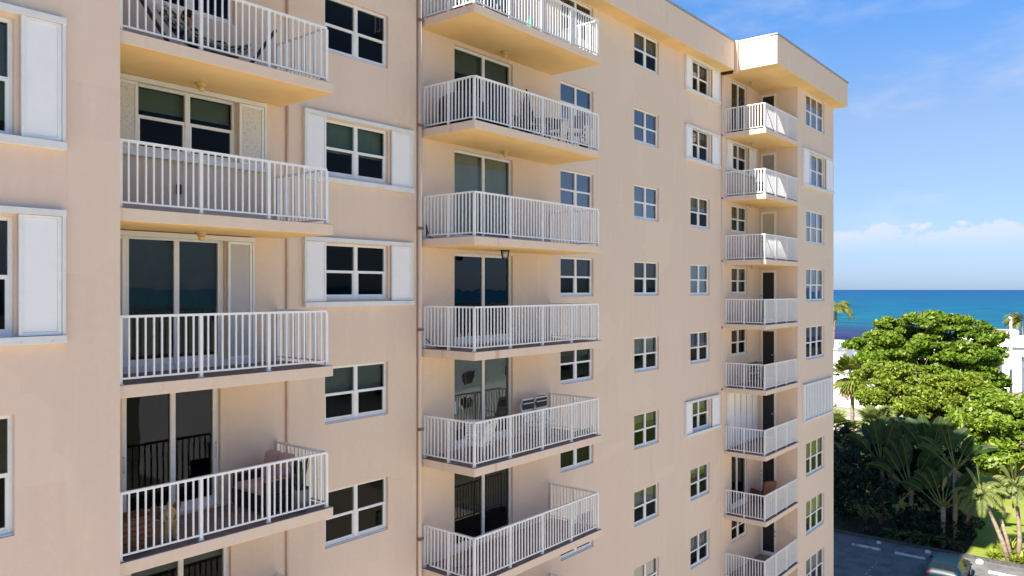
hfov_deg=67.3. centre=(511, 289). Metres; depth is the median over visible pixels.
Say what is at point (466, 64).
sliding door
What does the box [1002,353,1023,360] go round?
window
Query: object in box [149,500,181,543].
statuette
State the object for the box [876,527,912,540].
fern
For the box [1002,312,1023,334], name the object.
coconut palm
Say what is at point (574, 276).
window
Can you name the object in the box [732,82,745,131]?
sliding door
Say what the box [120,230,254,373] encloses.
sliding door
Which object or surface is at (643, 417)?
window
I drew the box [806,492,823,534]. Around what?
window
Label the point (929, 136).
sky
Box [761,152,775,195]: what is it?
balcony door
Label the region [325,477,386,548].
window
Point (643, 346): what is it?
window
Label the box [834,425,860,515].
fan palm
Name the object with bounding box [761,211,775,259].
balcony door
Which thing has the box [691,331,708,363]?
window
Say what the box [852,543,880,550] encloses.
wheel stop
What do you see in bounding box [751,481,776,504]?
armchair
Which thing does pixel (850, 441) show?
shrub
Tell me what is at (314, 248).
window
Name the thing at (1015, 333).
utility pole
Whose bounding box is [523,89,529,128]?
closed parasol
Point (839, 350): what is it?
white house
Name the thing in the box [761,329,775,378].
balcony door
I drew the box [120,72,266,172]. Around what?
window
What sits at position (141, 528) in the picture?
wicker chair
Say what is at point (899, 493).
shrub
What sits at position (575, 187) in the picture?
window
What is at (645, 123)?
window
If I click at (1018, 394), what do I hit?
ground
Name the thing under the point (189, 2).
window
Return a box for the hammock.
[147,0,265,57]
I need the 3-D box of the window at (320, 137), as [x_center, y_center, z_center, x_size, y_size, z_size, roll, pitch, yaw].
[-3.467,-3.076,17.446,0.359,1.500,3.120,0,0,39]
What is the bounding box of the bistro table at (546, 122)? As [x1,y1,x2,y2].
[532,117,557,137]
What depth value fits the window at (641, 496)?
27.67 m
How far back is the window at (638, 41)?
27.65 m
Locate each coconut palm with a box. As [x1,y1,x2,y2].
[834,300,855,338]
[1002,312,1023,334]
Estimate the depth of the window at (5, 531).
10.50 m
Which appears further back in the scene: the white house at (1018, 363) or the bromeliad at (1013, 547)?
the white house at (1018, 363)
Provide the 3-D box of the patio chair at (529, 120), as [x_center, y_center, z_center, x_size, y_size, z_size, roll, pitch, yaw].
[0.580,-4.411,20.799,0.485,0.922,0.468,0,0,-31]
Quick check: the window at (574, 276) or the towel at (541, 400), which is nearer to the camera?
the towel at (541, 400)
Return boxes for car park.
[834,532,1023,575]
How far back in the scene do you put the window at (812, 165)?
36.78 m
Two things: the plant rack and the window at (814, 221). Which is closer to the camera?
the plant rack
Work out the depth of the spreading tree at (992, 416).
63.36 m
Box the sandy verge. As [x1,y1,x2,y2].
[834,416,868,432]
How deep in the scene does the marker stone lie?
49.32 m
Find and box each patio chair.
[453,0,483,8]
[463,420,496,460]
[465,419,489,451]
[493,0,508,16]
[514,115,532,132]
[520,404,549,436]
[523,107,540,134]
[534,401,562,436]
[544,119,562,140]
[565,115,584,146]
[752,173,763,193]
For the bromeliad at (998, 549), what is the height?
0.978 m
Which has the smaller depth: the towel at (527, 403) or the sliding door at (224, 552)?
the sliding door at (224, 552)
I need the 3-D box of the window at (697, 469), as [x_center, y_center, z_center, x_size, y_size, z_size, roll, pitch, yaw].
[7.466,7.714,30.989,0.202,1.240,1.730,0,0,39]
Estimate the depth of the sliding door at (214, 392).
14.14 m
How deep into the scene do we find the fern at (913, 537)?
53.31 m
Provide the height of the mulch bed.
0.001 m
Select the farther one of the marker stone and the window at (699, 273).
the marker stone
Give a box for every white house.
[834,340,1004,405]
[964,335,1023,391]
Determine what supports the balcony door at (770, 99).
in the apartment building
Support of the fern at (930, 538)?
on the mulch bed
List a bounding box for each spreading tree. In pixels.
[840,310,1012,422]
[848,359,1004,426]
[943,385,1023,498]
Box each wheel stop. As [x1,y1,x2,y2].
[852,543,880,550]
[895,552,925,559]
[988,571,1013,575]
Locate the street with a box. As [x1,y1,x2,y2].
[834,408,902,417]
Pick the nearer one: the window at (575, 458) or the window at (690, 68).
the window at (575, 458)
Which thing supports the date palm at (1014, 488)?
on the lawn at (984, 540)
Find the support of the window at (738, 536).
in the apartment building
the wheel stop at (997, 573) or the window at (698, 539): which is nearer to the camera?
the window at (698, 539)
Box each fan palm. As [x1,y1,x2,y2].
[834,352,872,430]
[834,408,859,501]
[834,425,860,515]
[851,404,897,505]
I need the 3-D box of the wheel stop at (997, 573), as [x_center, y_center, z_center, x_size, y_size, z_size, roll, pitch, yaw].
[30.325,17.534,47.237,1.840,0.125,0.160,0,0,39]
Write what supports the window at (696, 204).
in the apartment building
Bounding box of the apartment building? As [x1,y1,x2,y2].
[0,0,848,575]
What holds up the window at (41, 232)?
in the apartment building
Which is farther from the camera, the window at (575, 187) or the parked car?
the parked car
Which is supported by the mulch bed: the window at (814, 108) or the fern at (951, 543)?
the fern at (951, 543)
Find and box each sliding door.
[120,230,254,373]
[122,388,219,512]
[127,546,228,575]
[454,46,510,127]
[454,149,510,238]
[454,253,510,343]
[454,357,510,448]
[454,467,510,552]
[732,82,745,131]
[732,457,746,508]
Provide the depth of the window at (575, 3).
24.24 m
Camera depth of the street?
109.21 m
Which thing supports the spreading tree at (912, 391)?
on the lawn at (984, 540)
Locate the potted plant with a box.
[288,454,308,511]
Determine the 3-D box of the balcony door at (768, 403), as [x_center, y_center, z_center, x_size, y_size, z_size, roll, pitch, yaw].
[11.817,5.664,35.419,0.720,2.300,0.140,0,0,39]
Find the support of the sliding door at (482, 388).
in the apartment building
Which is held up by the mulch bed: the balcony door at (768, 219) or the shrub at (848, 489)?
the shrub at (848, 489)
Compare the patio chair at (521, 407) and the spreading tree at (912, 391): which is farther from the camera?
the spreading tree at (912, 391)
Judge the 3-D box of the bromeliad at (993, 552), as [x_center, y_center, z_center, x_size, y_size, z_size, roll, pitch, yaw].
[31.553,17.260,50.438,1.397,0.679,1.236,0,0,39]
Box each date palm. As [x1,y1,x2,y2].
[948,463,1011,561]
[992,459,1023,555]
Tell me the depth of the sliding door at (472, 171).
20.89 m
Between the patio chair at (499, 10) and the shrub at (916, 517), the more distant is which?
the shrub at (916, 517)
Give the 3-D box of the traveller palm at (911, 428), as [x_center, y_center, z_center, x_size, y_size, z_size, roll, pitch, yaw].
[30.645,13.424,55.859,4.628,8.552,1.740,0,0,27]
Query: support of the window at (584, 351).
in the apartment building
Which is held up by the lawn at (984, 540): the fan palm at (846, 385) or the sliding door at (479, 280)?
the fan palm at (846, 385)
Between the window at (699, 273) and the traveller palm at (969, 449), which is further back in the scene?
the traveller palm at (969, 449)
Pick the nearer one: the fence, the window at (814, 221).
the window at (814, 221)
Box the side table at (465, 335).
[456,328,472,343]
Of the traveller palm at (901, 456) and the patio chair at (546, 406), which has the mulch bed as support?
the traveller palm at (901, 456)
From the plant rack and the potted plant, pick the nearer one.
the potted plant
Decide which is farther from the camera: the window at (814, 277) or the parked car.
the parked car
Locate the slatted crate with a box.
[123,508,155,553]
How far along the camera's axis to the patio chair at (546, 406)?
22.14 m
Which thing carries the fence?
on the ground at (1018, 394)
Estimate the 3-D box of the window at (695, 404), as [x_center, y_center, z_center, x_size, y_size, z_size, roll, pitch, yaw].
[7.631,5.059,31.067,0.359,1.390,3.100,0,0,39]
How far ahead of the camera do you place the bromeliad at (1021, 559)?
49.31 m
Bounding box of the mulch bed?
[834,512,974,552]
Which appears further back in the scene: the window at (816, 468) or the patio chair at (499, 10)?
the window at (816, 468)
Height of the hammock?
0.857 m
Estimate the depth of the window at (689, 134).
30.96 m
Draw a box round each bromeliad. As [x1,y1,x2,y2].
[984,547,1003,558]
[989,541,1019,556]
[995,535,1023,552]
[1008,550,1023,563]
[1008,555,1022,562]
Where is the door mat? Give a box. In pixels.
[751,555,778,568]
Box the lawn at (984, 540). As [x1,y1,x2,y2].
[835,433,1023,564]
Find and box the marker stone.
[975,559,983,564]
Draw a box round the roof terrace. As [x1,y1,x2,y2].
[998,329,1012,334]
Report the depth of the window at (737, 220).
34.06 m
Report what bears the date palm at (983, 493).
on the lawn at (984, 540)
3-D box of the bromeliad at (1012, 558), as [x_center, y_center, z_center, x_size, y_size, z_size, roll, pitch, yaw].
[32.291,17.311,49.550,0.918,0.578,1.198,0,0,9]
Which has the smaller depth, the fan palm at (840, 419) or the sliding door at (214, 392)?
the sliding door at (214, 392)
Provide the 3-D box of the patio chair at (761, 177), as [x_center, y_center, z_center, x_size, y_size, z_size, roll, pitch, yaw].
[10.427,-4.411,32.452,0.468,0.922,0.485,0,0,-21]
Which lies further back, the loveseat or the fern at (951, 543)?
the fern at (951, 543)
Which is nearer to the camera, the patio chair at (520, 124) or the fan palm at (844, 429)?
the patio chair at (520, 124)
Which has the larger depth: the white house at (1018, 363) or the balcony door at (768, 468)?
the white house at (1018, 363)
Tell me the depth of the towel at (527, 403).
21.74 m
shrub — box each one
[834,432,912,512]
[834,444,900,535]
[861,415,979,509]
[873,470,963,526]
[893,505,950,537]
[932,508,985,543]
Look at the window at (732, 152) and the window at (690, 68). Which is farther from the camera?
the window at (732, 152)
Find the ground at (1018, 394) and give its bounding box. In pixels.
[834,391,1022,568]
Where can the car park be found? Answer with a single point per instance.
(850, 559)
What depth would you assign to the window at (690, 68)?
30.96 m
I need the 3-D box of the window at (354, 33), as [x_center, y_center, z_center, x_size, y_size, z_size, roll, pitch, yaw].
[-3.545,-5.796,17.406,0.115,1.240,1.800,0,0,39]
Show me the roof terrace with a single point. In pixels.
(1008, 332)
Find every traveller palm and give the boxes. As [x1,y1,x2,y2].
[844,418,916,524]
[863,436,962,531]
[898,414,969,525]
[900,464,977,539]
[916,425,998,541]
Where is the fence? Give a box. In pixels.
[834,400,880,407]
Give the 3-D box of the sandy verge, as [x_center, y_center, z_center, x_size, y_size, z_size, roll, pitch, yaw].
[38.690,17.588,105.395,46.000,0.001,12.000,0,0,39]
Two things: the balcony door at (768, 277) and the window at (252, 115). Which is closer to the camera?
the window at (252, 115)
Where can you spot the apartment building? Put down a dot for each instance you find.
(216, 272)
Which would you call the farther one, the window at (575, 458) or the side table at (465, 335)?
the window at (575, 458)
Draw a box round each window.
[0,2,66,150]
[0,205,66,345]
[0,415,13,537]
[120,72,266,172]
[148,0,232,24]
[303,107,414,192]
[303,236,414,306]
[325,0,386,68]
[325,362,386,423]
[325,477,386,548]
[561,81,590,127]
[561,169,591,212]
[561,257,592,296]
[561,349,592,384]
[561,426,592,472]
[561,510,592,560]
[562,0,590,42]
[634,31,656,73]
[634,108,656,147]
[634,184,657,221]
[634,261,656,295]
[634,336,657,372]
[634,410,657,449]
[634,484,657,526]
[634,557,656,575]
[684,54,720,104]
[684,123,720,168]
[684,394,720,437]
[691,196,707,228]
[691,264,707,295]
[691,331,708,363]
[691,463,708,500]
[691,529,707,568]
[726,139,756,177]
[732,205,745,233]
[732,267,745,293]
[732,329,745,355]
[732,521,745,542]
[802,147,834,194]
[806,94,822,133]
[806,210,822,244]
[806,268,823,301]
[806,325,822,359]
[806,437,822,476]
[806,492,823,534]
[806,548,822,575]
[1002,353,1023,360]
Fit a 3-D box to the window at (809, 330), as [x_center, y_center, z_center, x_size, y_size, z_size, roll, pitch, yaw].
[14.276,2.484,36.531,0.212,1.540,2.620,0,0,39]
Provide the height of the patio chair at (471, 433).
0.927 m
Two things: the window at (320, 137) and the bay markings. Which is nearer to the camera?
the window at (320, 137)
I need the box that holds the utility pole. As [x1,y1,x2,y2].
[1009,316,1018,394]
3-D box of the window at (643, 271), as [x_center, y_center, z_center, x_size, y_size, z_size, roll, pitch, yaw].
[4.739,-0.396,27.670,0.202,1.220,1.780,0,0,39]
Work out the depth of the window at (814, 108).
36.66 m
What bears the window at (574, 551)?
in the apartment building
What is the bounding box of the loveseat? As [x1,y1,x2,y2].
[231,449,302,514]
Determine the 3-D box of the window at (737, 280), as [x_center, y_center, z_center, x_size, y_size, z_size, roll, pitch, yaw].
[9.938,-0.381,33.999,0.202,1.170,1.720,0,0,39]
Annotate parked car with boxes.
[926,552,971,575]
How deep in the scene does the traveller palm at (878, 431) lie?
57.69 m
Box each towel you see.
[521,398,533,409]
[535,395,546,406]
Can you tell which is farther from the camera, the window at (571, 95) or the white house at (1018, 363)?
the white house at (1018, 363)
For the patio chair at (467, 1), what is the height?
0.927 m
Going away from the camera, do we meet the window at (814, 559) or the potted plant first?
the potted plant
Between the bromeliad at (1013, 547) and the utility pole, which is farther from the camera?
the utility pole
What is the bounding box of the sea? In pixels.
[834,290,1023,339]
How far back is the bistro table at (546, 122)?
21.22 m
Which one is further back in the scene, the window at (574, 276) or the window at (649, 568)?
the window at (649, 568)
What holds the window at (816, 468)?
in the apartment building
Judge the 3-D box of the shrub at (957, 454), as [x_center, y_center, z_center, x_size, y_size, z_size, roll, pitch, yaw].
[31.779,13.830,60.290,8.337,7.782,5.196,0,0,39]
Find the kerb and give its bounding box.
[834,529,1023,568]
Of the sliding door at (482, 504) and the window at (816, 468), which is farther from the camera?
the window at (816, 468)
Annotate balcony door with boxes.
[761,93,775,130]
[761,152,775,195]
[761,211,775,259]
[761,270,775,319]
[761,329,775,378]
[761,393,775,437]
[761,457,775,490]
[761,521,775,555]
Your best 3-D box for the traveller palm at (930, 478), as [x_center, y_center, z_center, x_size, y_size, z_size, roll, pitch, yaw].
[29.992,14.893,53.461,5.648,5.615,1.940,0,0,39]
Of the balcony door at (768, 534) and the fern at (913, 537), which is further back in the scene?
the fern at (913, 537)
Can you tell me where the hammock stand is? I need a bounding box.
[139,0,276,62]
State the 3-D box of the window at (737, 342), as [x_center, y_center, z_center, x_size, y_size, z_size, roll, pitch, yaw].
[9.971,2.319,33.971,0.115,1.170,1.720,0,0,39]
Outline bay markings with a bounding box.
[859,562,877,575]
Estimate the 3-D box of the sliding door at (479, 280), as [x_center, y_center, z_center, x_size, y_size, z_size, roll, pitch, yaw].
[-0.802,0.234,20.860,0.150,2.360,2.420,0,0,39]
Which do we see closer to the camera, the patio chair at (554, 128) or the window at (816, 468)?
the patio chair at (554, 128)
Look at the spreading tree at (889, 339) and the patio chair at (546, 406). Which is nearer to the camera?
the patio chair at (546, 406)
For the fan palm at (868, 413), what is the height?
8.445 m
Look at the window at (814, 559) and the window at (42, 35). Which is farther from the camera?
the window at (814, 559)
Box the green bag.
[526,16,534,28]
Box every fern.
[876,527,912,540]
[897,530,926,543]
[911,530,946,546]
[937,536,965,551]
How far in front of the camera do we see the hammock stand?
12.90 m
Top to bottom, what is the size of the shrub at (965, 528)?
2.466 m
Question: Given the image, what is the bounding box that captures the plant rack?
[747,361,761,385]
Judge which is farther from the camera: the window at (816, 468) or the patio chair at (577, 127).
the window at (816, 468)
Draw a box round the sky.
[670,0,1023,289]
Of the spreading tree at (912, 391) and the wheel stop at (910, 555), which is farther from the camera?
the spreading tree at (912, 391)
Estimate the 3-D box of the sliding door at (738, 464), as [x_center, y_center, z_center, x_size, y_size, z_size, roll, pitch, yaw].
[9.969,8.324,33.973,0.150,2.380,1.760,0,0,39]
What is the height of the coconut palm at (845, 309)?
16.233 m
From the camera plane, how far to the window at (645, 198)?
27.65 m
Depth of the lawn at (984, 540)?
58.62 m
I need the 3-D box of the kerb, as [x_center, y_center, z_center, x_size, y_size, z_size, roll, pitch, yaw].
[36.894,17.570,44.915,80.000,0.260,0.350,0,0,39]
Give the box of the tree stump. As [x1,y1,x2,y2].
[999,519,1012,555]

